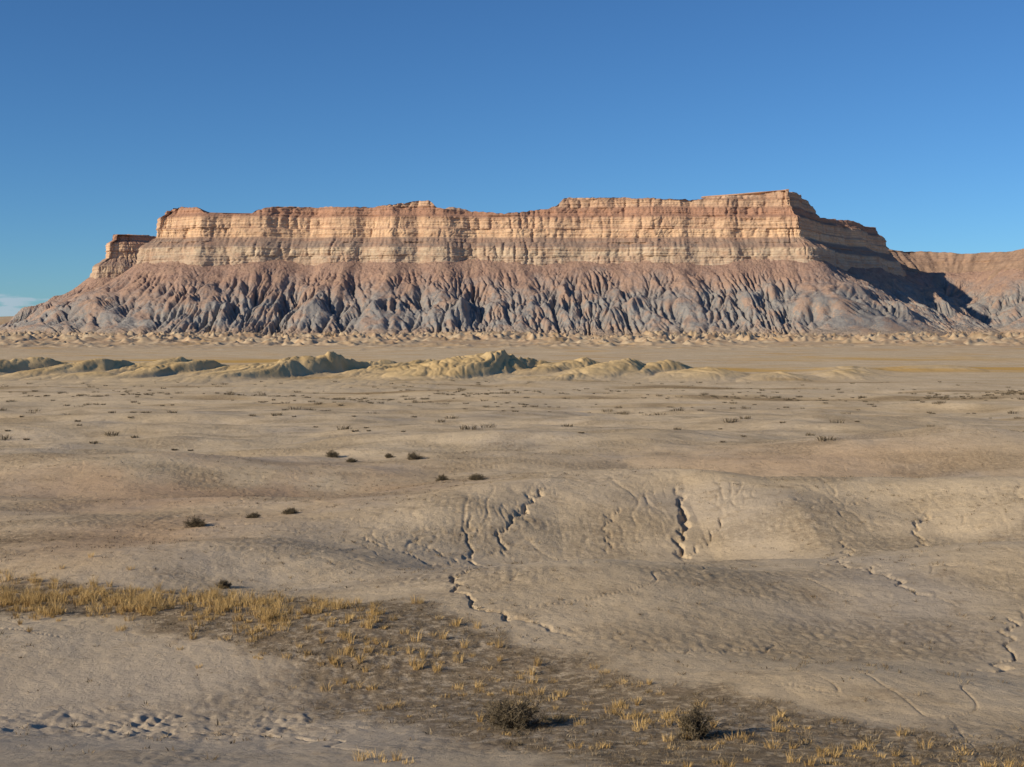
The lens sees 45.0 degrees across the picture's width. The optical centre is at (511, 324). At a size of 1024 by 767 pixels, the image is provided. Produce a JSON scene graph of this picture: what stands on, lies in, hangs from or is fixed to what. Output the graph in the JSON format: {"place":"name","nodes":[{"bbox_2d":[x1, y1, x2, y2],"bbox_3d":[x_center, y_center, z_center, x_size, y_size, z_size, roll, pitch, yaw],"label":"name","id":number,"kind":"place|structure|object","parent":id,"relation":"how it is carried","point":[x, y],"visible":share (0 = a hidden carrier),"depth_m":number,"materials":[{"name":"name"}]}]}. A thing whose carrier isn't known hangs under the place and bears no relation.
{"place":"outdoors","nodes":[
{"label":"outdoors","id":0,"kind":"place"},
{"bbox_2d":[0,316,1023,766],"bbox_3d":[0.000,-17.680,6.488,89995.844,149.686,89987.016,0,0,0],"label":"ground","id":1,"kind":"structure","parent":0,"point":[88,674],"depth_m":72.56,"materials":[{"name":"soil"}]},
{"bbox_2d":[181,514,208,527],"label":"desert bush","id":2,"kind":"object","parent":1,"relation":"on","point":[195,522],"visible":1,"depth_m":73.79,"materials":[{"name":"brown plant"}]},
{"bbox_2d":[214,579,231,588],"bbox_3d":[-13.002,11.702,55.748,0.840,0.503,0.764,0,0,-21],"label":"desert bush","id":3,"kind":"object","parent":1,"relation":"on","point":[224,584],"visible":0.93,"depth_m":55.76,"materials":[{"name":"brown plant"}]},
{"bbox_2d":[245,512,259,517],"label":"desert bush","id":4,"kind":"object","parent":1,"relation":"on","point":[254,515],"visible":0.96,"depth_m":77.90,"materials":[{"name":"brown plant"}]},
{"bbox_2d":[281,507,299,514],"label":"desert bush","id":5,"kind":"object","parent":1,"relation":"on","point":[290,511],"visible":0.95,"depth_m":79.89,"materials":[{"name":"brown plant"}]},
{"bbox_2d":[324,448,339,457],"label":"desert bush","id":6,"kind":"object","parent":1,"relation":"on","point":[330,454],"visible":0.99,"depth_m":133.94,"materials":[{"name":"brown plant"}]},
{"bbox_2d":[345,458,357,461],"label":"desert bush","id":7,"kind":"object","parent":1,"relation":"on","point":[351,460],"visible":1,"depth_m":126.89,"materials":[{"name":"brown plant"}]},
{"bbox_2d":[384,453,394,457],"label":"desert bush","id":8,"kind":"object","parent":1,"relation":"on","point":[387,455],"visible":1,"depth_m":130.94,"materials":[{"name":"brown plant"}]},
{"bbox_2d":[407,451,424,459],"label":"desert bush","id":9,"kind":"object","parent":1,"relation":"on","point":[412,456],"visible":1,"depth_m":127.79,"materials":[{"name":"brown plant"}]},
{"bbox_2d":[434,473,450,480],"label":"desert bush","id":10,"kind":"object","parent":1,"relation":"on","point":[441,478],"visible":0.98,"depth_m":108.77,"materials":[{"name":"brown plant"}]},
{"bbox_2d":[468,473,485,480],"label":"desert bush","id":11,"kind":"object","parent":1,"relation":"on","point":[476,477],"visible":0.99,"depth_m":105.75,"materials":[{"name":"brown plant"}]},
{"bbox_2d":[0,551,1023,766],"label":"yellow bunch grass","id":12,"kind":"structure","parent":1,"relation":"on","point":[34,599],"depth_m":44.22,"materials":[{"name":"yellow plant"}]},
{"bbox_2d":[0,579,1023,766],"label":"scrub","id":13,"kind":"object","parent":1,"relation":"on","point":[680,743],"visible":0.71,"depth_m":33.84,"materials":[{"name":"brown plant"}]},
{"bbox_2d":[0,425,1023,760],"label":"scattered desert tufts","id":14,"kind":"object","parent":1,"relation":"on","point":[884,667],"visible":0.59,"depth_m":57.78,"materials":[{"name":"beige plant"}]},
{"bbox_2d":[0,380,1023,450],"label":"distant sagebrush","id":15,"kind":"object","parent":1,"relation":"on","point":[621,413],"visible":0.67,"depth_m":313.38,"materials":[{"name":"brown plant"}]},
{"bbox_2d":[0,189,1023,336],"bbox_3d":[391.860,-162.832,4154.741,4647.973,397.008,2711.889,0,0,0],"label":"sandstone mesa","id":16,"kind":"structure","parent":1,"relation":"on","point":[785,261],"depth_m":3186.72,"materials":[{"name":"brown stone"}]},
{"bbox_2d":[479,688,564,735],"bbox_3d":[0.124,9.787,31.283,2.172,1.144,2.291,0,0,40],"label":"desert bush","id":17,"kind":"object","parent":1,"relation":"on","point":[508,713],"visible":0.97,"depth_m":31.02,"materials":[{"name":"brown plant"}]},
{"bbox_2d":[673,702,724,741],"bbox_3d":[4.389,9.394,29.236,1.286,0.957,1.434,0,0,0],"label":"desert bush","id":18,"kind":"object","parent":1,"relation":"on","point":[694,729],"visible":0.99,"depth_m":29.11,"materials":[{"name":"plant"}]},
{"bbox_2d":[0,0,1023,316],"label":"sky","id":19,"kind":"structure","parent":0,"point":[903,119],"materials":[{"name":"blue"}]}
]}

